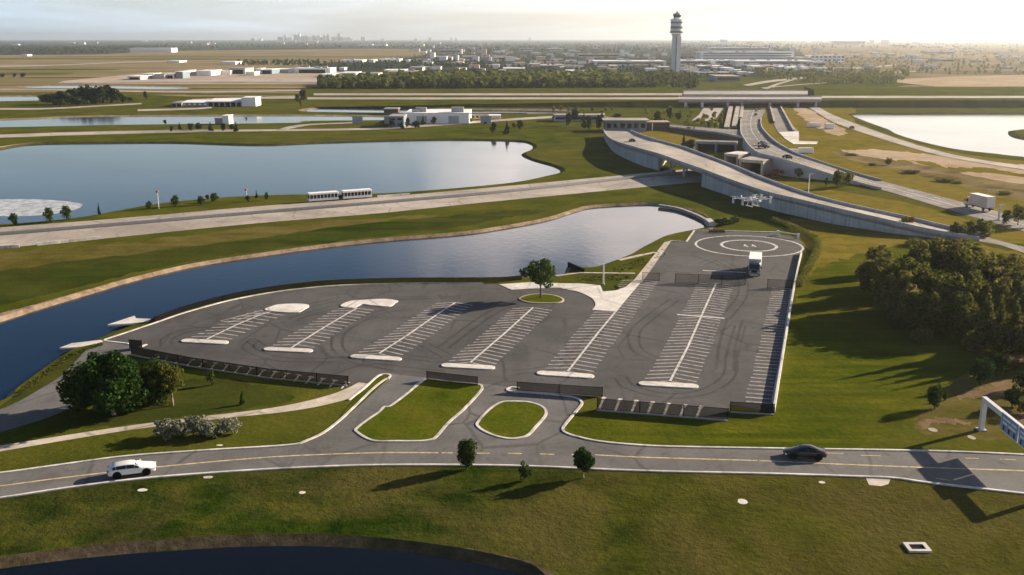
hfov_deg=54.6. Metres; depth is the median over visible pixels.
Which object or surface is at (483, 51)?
town building
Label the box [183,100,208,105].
hangar
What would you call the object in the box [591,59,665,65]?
concourse
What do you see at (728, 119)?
guide wall
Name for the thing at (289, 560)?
pond water
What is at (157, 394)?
tree
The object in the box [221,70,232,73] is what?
hangar
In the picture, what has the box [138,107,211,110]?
field road
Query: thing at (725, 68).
town building
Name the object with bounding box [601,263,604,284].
marker pole
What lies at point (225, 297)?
fence
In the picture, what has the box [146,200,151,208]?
tree
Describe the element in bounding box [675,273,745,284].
fence
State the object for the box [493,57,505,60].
town building
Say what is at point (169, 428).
shrub
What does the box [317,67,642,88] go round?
forest
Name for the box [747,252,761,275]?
box truck
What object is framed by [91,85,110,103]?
tree
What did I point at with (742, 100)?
taxiway bridge
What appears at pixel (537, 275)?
tree
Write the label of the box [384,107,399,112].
shed
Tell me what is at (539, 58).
town building
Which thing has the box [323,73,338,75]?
hangar
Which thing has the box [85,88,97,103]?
tree
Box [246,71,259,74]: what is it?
hangar
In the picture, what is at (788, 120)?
guide wall
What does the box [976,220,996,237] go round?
tree
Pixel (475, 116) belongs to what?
shed
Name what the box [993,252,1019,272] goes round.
tree
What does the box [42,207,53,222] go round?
tree
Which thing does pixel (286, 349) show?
row end island
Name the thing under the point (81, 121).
marsh pond water
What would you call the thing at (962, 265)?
tree
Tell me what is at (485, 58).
town building
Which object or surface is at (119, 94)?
tree
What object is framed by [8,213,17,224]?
tree
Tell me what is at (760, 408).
fence
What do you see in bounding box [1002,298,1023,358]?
tree
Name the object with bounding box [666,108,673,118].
tree
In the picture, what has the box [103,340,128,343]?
kerb
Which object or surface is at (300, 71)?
hangar door
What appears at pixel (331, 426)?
kerb
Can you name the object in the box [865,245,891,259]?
tree
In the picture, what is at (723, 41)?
town building
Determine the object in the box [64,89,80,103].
tree
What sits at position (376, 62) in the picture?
woodland
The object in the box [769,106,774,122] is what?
guide wall
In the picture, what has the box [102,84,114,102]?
tree
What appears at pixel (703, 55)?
window
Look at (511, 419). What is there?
lawn
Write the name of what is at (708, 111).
plaza
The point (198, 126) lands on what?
tree
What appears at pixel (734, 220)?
shrub
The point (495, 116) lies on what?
shed
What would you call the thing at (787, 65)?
town building
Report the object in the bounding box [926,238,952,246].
shrub
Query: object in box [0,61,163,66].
runway
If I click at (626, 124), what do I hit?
glass building
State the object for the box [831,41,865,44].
town building
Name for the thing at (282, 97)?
taxiway
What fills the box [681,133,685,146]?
tree
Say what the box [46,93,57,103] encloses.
tree
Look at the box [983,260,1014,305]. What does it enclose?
tree
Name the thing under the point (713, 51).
window
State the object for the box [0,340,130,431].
access road
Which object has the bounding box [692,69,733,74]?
town building
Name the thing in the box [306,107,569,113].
meadow pond water
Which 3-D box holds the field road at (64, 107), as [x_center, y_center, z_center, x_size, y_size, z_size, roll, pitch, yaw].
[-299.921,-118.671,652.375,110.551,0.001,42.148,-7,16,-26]
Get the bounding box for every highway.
[740,110,1023,231]
[767,106,797,141]
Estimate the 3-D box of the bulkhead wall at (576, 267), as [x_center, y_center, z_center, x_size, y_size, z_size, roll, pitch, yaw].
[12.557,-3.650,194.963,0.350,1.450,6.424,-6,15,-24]
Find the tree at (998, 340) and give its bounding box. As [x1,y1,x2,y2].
[986,295,1009,353]
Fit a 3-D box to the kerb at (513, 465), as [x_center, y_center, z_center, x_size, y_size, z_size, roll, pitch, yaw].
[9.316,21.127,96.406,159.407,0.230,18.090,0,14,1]
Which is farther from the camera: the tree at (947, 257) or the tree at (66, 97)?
the tree at (66, 97)
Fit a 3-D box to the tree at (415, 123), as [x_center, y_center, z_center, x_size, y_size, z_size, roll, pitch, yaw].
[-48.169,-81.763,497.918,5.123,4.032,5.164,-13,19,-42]
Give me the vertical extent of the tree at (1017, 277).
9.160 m
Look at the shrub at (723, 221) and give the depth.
239.67 m
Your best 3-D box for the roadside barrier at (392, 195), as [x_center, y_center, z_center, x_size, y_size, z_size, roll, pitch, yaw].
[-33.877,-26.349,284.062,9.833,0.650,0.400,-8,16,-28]
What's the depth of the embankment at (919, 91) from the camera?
705.35 m
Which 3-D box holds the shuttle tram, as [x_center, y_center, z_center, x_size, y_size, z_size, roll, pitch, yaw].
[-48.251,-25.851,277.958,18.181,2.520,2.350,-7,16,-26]
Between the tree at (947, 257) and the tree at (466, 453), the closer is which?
the tree at (466, 453)
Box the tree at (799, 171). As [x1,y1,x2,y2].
[794,168,802,176]
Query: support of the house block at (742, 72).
on the ground at (856, 372)
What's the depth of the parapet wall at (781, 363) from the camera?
147.92 m
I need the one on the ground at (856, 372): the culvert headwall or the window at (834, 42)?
the culvert headwall
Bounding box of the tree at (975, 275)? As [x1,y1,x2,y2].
[962,269,992,326]
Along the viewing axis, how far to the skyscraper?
15279.15 m
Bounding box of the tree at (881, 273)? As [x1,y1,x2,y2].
[869,257,905,309]
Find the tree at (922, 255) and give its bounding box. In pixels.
[905,240,935,271]
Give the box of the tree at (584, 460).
[573,446,594,477]
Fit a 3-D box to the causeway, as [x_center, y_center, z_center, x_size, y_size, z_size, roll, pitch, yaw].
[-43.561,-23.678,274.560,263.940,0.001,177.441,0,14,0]
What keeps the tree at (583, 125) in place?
on the ground at (856, 372)
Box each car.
[107,459,155,478]
[758,144,769,147]
[782,154,791,158]
[783,444,826,460]
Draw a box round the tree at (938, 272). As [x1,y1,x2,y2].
[929,268,952,283]
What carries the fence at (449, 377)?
on the entry drive
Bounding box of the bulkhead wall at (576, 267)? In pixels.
[568,262,584,271]
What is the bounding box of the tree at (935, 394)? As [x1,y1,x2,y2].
[927,383,943,408]
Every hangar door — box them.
[233,70,242,73]
[299,70,324,72]
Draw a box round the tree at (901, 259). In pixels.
[895,254,909,265]
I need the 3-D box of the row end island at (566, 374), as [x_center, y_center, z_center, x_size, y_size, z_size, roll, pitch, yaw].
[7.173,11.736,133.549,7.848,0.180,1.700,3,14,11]
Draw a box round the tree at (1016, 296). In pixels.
[1008,281,1023,317]
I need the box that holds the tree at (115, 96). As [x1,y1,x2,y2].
[106,87,118,102]
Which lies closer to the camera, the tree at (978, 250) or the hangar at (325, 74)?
the tree at (978, 250)
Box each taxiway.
[64,79,316,82]
[192,96,294,99]
[307,97,681,98]
[314,93,681,94]
[822,96,1023,97]
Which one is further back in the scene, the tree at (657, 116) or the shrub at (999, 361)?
the tree at (657, 116)
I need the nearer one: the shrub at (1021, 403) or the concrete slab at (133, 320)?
the shrub at (1021, 403)
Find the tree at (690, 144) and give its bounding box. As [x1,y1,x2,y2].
[686,139,694,148]
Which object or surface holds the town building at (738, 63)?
on the ground at (856, 372)
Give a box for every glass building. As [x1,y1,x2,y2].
[553,114,604,120]
[602,118,649,131]
[646,120,669,130]
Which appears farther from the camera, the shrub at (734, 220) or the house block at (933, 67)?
the house block at (933, 67)
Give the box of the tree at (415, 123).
[411,121,419,126]
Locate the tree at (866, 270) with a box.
[854,257,890,298]
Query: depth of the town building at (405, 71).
1130.35 m
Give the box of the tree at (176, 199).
[170,195,178,206]
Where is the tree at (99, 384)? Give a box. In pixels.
[65,349,150,414]
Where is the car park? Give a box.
[107,231,802,419]
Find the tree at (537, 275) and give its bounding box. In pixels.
[519,258,555,297]
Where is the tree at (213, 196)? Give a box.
[210,193,218,201]
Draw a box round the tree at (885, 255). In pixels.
[870,250,893,278]
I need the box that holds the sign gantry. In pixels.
[975,396,1023,448]
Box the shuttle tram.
[307,188,371,201]
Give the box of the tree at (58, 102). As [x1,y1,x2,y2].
[52,99,65,106]
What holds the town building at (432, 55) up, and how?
on the ground at (856, 372)
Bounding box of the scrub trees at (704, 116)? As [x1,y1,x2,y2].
[552,102,723,127]
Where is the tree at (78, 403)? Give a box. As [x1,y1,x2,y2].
[55,361,93,411]
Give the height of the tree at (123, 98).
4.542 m
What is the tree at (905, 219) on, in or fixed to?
on the ground at (856, 372)
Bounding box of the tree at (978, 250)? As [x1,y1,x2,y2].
[967,245,1006,264]
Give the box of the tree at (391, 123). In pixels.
[389,119,394,126]
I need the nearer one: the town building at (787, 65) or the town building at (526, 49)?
the town building at (787, 65)
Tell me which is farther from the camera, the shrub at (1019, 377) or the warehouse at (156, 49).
the warehouse at (156, 49)
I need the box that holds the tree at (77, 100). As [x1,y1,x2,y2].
[71,97,85,105]
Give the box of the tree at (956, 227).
[950,221,965,232]
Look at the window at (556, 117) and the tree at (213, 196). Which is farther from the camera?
the window at (556, 117)
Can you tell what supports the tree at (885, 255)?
on the ground at (856, 372)
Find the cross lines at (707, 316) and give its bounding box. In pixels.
[677,270,745,318]
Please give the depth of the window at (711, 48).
2507.36 m
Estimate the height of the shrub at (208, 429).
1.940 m
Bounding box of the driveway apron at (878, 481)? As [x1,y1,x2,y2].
[866,478,889,485]
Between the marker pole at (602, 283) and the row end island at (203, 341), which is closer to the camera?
the row end island at (203, 341)
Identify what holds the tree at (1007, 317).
on the ground at (856, 372)
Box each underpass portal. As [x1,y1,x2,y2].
[695,140,737,152]
[724,151,751,165]
[739,156,771,175]
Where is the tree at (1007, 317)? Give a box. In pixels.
[993,313,1023,329]
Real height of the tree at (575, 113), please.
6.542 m
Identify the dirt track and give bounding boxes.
[795,107,822,127]
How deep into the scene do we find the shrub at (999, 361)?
132.01 m
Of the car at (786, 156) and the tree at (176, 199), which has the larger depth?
the car at (786, 156)
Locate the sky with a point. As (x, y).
(19, 19)
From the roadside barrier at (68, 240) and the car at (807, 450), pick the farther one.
the roadside barrier at (68, 240)
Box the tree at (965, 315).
[946,290,979,338]
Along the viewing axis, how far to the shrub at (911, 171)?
331.81 m
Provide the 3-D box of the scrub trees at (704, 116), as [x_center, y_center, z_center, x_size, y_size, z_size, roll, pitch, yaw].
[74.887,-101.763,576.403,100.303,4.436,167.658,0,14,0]
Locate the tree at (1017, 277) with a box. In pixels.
[1000,265,1023,313]
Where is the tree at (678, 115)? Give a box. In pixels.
[675,112,681,119]
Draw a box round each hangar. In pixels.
[127,75,151,79]
[143,73,159,78]
[153,73,171,78]
[167,73,175,78]
[168,60,186,62]
[175,71,189,78]
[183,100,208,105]
[196,70,220,75]
[208,98,241,105]
[221,61,241,63]
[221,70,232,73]
[230,67,253,73]
[241,96,260,105]
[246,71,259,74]
[260,68,279,73]
[280,68,289,72]
[293,66,335,72]
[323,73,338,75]
[340,71,361,75]
[346,107,526,123]
[358,72,382,74]
[388,114,406,126]
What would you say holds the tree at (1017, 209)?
on the ground at (856, 372)
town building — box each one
[387,69,418,73]
[409,66,424,70]
[430,53,434,59]
[435,55,452,60]
[438,49,459,53]
[439,56,446,61]
[462,55,475,60]
[472,56,478,61]
[481,49,486,53]
[481,57,488,60]
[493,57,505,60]
[503,67,524,70]
[505,56,514,60]
[514,62,524,65]
[520,48,532,50]
[536,56,544,60]
[540,65,557,67]
[547,48,564,50]
[576,53,619,56]
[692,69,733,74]
[695,64,722,68]
[708,74,740,80]
[719,67,733,71]
[720,39,726,44]
[733,62,743,65]
[746,41,757,44]
[746,65,765,71]
[772,64,807,69]
[805,61,825,65]
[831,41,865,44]
[881,39,888,43]
[893,44,907,46]
[922,51,954,53]
[932,59,953,61]
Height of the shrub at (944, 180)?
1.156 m
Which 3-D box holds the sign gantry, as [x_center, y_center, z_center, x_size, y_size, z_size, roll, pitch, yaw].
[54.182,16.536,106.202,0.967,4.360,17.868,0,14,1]
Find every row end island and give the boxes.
[181,339,228,343]
[264,347,312,352]
[350,354,401,360]
[441,363,494,369]
[537,371,593,378]
[638,381,698,388]
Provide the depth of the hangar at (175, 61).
1852.21 m
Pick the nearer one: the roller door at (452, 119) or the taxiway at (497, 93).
the roller door at (452, 119)
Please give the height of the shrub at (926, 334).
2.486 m
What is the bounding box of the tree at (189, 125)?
[187,123,193,129]
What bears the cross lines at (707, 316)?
on the car park
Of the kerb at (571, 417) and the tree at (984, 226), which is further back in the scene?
the tree at (984, 226)
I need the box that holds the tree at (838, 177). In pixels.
[832,169,846,187]
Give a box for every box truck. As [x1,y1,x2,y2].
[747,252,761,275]
[964,193,995,210]
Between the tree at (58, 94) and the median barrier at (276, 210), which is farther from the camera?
the tree at (58, 94)
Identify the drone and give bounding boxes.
[731,194,771,206]
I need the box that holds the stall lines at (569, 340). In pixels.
[192,280,788,403]
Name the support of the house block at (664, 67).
on the ground at (856, 372)
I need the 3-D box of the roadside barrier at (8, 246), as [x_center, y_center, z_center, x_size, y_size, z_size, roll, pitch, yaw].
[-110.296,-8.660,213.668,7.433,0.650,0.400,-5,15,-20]
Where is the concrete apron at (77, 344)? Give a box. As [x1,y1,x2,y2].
[60,340,101,347]
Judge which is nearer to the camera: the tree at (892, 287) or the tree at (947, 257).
the tree at (892, 287)
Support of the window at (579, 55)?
in the town building at (598, 55)
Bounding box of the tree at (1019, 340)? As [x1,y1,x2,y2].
[1013,323,1023,361]
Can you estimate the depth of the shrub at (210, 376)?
129.30 m
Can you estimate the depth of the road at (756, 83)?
1052.37 m
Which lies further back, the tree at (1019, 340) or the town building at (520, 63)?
the town building at (520, 63)
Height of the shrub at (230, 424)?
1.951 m
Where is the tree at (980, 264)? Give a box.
[967,253,997,280]
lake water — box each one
[0,140,559,223]
[853,114,1023,156]
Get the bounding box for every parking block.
[788,56,811,59]
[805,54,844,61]
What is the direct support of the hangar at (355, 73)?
on the ground at (856, 372)
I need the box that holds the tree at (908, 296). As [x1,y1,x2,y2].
[896,283,933,329]
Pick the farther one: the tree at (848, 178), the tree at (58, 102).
the tree at (58, 102)
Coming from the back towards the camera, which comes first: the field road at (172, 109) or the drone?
the field road at (172, 109)
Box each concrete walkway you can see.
[555,272,634,276]
[617,252,656,260]
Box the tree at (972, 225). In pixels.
[963,219,978,234]
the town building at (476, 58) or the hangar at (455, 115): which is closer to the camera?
the hangar at (455, 115)
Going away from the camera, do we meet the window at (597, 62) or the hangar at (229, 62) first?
the window at (597, 62)
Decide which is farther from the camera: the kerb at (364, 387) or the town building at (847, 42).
the town building at (847, 42)
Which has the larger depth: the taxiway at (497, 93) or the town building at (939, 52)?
the town building at (939, 52)
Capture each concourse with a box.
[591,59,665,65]
[680,59,709,63]
[709,58,729,63]
[729,59,811,64]
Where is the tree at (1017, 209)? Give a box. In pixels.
[1011,203,1023,224]
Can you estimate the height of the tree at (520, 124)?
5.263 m
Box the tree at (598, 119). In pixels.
[595,115,601,129]
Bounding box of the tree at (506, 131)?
[503,122,509,133]
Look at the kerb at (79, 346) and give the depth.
145.66 m
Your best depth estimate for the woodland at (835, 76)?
1206.95 m
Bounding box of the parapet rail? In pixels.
[776,230,799,238]
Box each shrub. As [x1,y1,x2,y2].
[153,417,186,440]
[175,414,210,434]
[195,422,223,437]
[206,369,214,384]
[212,417,242,433]
[239,390,244,404]
[518,460,532,481]
[714,217,731,224]
[730,215,738,222]
[770,169,784,176]
[884,157,891,164]
[902,170,920,173]
[904,238,926,244]
[908,328,935,344]
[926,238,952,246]
[935,177,955,181]
[955,238,978,244]
[960,337,990,351]
[970,358,995,385]
[988,352,1008,375]
[998,191,1013,193]
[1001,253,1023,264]
[1002,384,1023,406]
[1005,357,1023,370]
[1012,371,1023,388]
[1017,397,1023,412]
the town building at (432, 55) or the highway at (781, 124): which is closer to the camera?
the highway at (781, 124)
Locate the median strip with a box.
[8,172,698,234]
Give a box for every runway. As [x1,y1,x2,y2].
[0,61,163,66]
[0,89,299,92]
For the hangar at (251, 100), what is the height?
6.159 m
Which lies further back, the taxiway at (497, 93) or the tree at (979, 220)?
the taxiway at (497, 93)
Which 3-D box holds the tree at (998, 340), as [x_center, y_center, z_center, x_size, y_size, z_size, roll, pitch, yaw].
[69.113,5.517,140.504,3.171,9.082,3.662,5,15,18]
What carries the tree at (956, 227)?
on the ground at (856, 372)
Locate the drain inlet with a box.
[903,542,931,552]
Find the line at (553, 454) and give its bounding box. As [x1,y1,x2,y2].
[0,452,1023,485]
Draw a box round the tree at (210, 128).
[208,122,213,130]
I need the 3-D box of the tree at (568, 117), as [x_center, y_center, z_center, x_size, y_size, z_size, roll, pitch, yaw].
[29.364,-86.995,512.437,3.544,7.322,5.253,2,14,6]
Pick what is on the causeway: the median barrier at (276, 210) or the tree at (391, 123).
the median barrier at (276, 210)
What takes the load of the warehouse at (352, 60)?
on the ground at (856, 372)
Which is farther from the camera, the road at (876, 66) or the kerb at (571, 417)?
the road at (876, 66)
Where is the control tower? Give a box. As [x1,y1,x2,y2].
[670,10,683,71]
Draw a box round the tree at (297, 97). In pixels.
[294,94,300,101]
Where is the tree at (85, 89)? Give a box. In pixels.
[78,84,91,103]
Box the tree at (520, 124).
[517,120,522,128]
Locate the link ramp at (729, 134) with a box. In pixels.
[604,116,742,146]
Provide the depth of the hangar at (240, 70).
1255.25 m
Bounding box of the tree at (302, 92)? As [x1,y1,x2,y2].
[299,90,305,99]
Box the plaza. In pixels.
[691,107,723,120]
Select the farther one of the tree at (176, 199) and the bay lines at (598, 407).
the tree at (176, 199)
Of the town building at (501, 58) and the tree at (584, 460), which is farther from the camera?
the town building at (501, 58)
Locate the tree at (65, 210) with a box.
[60,205,70,219]
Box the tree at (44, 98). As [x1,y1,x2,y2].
[41,94,49,103]
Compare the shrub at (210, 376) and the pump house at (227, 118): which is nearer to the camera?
the shrub at (210, 376)
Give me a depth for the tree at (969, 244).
178.15 m
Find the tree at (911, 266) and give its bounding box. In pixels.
[888,256,920,278]
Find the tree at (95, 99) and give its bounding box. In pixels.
[88,96,102,104]
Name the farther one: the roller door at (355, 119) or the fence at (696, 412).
the roller door at (355, 119)
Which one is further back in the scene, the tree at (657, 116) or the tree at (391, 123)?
the tree at (657, 116)
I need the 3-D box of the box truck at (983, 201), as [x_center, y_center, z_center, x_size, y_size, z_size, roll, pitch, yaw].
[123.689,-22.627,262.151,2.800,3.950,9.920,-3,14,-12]
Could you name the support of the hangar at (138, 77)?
on the ground at (856, 372)
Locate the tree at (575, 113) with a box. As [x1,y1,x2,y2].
[572,109,578,118]
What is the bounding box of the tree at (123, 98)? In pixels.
[120,96,127,101]
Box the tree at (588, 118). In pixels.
[586,116,591,129]
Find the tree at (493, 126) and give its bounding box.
[489,122,496,132]
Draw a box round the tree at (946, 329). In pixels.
[937,299,957,336]
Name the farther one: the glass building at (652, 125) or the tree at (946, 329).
the glass building at (652, 125)
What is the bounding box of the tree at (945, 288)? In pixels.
[929,272,963,304]
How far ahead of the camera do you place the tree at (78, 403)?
119.43 m
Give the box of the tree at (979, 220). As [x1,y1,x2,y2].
[976,218,983,227]
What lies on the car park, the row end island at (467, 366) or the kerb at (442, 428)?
the row end island at (467, 366)
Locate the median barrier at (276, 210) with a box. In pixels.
[0,170,695,234]
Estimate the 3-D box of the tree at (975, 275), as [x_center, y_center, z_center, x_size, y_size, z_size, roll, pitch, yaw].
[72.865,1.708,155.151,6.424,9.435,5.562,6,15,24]
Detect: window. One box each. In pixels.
[556,117,595,118]
[579,55,617,55]
[597,62,663,63]
[703,53,790,53]
[703,55,790,55]
[703,58,787,58]
[711,48,768,49]
[713,51,768,51]
[718,78,738,79]
[744,62,804,63]
[834,42,864,43]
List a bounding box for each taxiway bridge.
[678,96,821,106]
[683,90,807,95]
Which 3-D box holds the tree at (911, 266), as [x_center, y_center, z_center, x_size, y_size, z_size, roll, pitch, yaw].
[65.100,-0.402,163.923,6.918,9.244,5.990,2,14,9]
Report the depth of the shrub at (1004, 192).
287.83 m
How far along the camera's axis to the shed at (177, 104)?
657.06 m
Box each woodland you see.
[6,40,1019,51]
[237,46,832,77]
[754,45,1023,84]
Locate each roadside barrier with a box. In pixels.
[0,244,18,248]
[37,236,100,245]
[377,193,409,197]
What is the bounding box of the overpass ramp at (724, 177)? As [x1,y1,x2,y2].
[603,129,988,240]
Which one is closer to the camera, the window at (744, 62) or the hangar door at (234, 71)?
the hangar door at (234, 71)
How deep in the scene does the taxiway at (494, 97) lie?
705.39 m
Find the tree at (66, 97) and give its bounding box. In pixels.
[59,91,73,104]
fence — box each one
[129,339,141,348]
[129,346,348,385]
[154,275,521,321]
[426,371,477,384]
[517,381,602,396]
[597,398,728,420]
[642,272,659,280]
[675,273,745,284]
[730,401,774,414]
[767,279,792,287]
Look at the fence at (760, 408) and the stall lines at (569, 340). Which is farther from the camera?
the stall lines at (569, 340)
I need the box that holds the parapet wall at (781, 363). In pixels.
[773,251,801,412]
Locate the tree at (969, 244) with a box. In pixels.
[964,240,984,253]
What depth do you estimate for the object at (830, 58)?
1899.00 m
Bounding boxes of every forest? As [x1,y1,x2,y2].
[0,44,166,52]
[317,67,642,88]
[317,69,700,87]
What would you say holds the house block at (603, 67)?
on the ground at (856, 372)
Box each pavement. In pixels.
[501,280,639,310]
[631,241,670,284]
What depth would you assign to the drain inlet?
88.18 m
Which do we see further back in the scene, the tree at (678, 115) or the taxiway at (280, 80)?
the taxiway at (280, 80)
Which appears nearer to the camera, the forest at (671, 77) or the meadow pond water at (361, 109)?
the meadow pond water at (361, 109)
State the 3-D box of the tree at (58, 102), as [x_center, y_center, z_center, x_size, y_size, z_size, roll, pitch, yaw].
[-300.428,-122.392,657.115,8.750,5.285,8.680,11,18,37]
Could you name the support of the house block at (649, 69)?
on the ground at (856, 372)
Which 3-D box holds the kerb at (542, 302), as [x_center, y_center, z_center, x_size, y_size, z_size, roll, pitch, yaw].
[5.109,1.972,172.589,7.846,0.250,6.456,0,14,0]
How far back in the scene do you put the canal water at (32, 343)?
198.97 m
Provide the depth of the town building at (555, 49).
3605.83 m
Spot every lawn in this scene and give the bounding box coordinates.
[342,375,388,414]
[357,380,480,439]
[478,402,544,436]
[521,294,561,301]
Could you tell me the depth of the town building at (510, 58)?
1952.52 m
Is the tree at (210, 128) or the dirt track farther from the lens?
the dirt track
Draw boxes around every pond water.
[0,96,38,100]
[0,116,383,126]
[0,546,520,574]
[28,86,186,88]
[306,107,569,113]
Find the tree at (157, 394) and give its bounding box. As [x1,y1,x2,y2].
[132,356,173,405]
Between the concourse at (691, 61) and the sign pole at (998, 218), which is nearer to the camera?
the sign pole at (998, 218)
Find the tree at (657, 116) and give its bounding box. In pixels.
[654,111,661,119]
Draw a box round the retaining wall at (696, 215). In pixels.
[658,204,704,221]
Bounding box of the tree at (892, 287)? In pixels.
[879,269,918,315]
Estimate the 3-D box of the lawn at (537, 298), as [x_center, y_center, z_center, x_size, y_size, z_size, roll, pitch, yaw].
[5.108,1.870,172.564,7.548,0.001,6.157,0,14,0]
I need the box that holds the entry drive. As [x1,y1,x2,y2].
[299,374,620,444]
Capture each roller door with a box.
[352,116,362,123]
[384,116,388,123]
[416,116,426,123]
[448,116,458,122]
[481,116,490,123]
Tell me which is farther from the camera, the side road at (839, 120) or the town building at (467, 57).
the town building at (467, 57)
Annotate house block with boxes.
[431,66,441,69]
[529,63,539,66]
[597,66,607,69]
[644,68,657,70]
[656,66,669,69]
[685,68,699,71]
[736,71,747,74]
[864,65,875,68]
[913,59,924,62]
[921,66,937,68]
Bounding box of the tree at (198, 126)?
[195,123,201,129]
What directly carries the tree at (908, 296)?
on the ground at (856, 372)
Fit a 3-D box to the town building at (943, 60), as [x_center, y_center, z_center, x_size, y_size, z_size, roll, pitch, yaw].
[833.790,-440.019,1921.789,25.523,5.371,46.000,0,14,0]
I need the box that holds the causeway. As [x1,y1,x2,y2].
[0,169,754,245]
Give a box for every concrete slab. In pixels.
[108,316,150,325]
[738,499,747,503]
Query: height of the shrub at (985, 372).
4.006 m
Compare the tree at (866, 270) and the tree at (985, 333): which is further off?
the tree at (866, 270)
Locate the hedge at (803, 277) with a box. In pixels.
[770,216,821,285]
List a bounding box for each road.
[0,103,140,109]
[0,113,604,137]
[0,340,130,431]
[0,443,1023,495]
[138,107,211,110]
[279,122,351,129]
[745,71,921,85]
[762,81,844,87]
[764,79,795,88]
[808,106,1023,168]
[853,64,895,68]
[981,238,1023,252]
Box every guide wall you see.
[724,106,732,128]
[731,106,739,127]
[739,106,743,118]
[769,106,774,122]
[779,105,794,130]
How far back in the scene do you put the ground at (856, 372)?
125.27 m
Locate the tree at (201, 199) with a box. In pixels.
[197,196,204,204]
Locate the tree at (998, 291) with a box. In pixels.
[977,276,1012,313]
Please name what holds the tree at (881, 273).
on the ground at (856, 372)
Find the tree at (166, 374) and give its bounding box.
[155,362,184,405]
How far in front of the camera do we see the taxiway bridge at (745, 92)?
742.08 m
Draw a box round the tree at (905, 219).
[899,216,908,222]
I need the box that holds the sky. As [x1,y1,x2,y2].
[0,0,1023,39]
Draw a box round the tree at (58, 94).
[55,90,64,98]
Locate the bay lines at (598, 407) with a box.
[162,362,685,414]
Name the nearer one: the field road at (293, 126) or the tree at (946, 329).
the tree at (946, 329)
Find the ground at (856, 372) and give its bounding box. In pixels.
[0,40,1023,574]
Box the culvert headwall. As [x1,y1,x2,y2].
[704,218,715,225]
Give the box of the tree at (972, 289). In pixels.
[955,279,985,332]
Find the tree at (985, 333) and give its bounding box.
[967,286,995,350]
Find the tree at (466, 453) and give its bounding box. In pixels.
[457,438,477,468]
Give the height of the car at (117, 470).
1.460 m
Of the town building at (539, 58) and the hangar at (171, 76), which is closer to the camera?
the hangar at (171, 76)
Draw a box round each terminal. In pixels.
[696,51,793,59]
[705,46,770,51]
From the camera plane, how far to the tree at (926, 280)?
157.02 m
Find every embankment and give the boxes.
[301,87,683,106]
[805,87,1023,106]
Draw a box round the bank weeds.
[13,249,664,395]
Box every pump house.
[214,117,222,123]
[222,114,232,123]
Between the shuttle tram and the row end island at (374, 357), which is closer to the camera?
the row end island at (374, 357)
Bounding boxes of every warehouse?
[130,47,177,51]
[340,59,366,62]
[379,57,402,61]
[404,44,424,45]
[456,43,488,44]
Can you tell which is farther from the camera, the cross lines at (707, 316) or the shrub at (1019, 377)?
the cross lines at (707, 316)
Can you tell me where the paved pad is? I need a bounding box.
[779,131,816,143]
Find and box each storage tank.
[798,147,813,152]
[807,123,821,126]
[824,123,834,128]
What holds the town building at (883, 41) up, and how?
on the ground at (856, 372)
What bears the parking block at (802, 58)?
on the ground at (856, 372)
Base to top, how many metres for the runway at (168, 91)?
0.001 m
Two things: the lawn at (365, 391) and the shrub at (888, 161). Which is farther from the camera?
the shrub at (888, 161)
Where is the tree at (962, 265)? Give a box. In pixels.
[943,246,976,283]
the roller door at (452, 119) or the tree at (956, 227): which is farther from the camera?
the roller door at (452, 119)
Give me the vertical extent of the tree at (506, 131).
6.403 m
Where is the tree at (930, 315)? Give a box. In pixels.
[911,291,947,332]
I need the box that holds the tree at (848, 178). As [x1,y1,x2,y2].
[843,171,854,183]
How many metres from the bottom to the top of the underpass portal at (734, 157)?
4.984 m
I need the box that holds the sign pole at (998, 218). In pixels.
[996,204,1008,220]
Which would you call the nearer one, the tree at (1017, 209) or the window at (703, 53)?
the tree at (1017, 209)
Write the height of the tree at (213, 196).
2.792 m
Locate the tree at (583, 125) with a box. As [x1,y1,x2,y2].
[581,113,586,127]
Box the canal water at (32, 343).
[0,205,706,400]
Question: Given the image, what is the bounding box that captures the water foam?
[0,199,80,215]
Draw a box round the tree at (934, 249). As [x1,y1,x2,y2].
[927,236,946,274]
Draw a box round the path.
[0,382,368,450]
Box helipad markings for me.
[695,235,803,256]
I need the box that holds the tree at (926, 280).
[913,261,944,295]
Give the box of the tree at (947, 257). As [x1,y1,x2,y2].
[933,242,974,272]
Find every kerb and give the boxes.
[0,378,387,473]
[0,463,1023,498]
[60,341,102,348]
[103,283,482,339]
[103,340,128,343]
[348,373,390,400]
[354,378,483,441]
[476,400,547,438]
[499,284,595,309]
[506,386,1023,454]
[519,294,563,303]
[670,230,775,241]
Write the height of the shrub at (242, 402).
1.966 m
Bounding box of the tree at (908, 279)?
[895,277,925,319]
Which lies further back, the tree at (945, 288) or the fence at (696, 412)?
the tree at (945, 288)
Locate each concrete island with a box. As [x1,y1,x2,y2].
[265,304,308,312]
[340,299,397,307]
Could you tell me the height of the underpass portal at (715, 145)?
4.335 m
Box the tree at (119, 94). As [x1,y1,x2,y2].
[115,90,123,101]
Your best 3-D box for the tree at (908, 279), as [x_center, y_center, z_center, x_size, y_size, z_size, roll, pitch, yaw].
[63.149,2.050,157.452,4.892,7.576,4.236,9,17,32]
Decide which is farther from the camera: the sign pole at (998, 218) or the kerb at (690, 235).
the sign pole at (998, 218)
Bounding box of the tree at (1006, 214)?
[1002,209,1012,223]
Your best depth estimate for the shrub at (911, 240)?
216.70 m
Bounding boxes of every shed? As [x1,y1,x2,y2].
[171,101,183,106]
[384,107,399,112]
[471,114,487,118]
[489,114,500,118]
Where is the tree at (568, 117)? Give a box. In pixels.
[566,113,571,125]

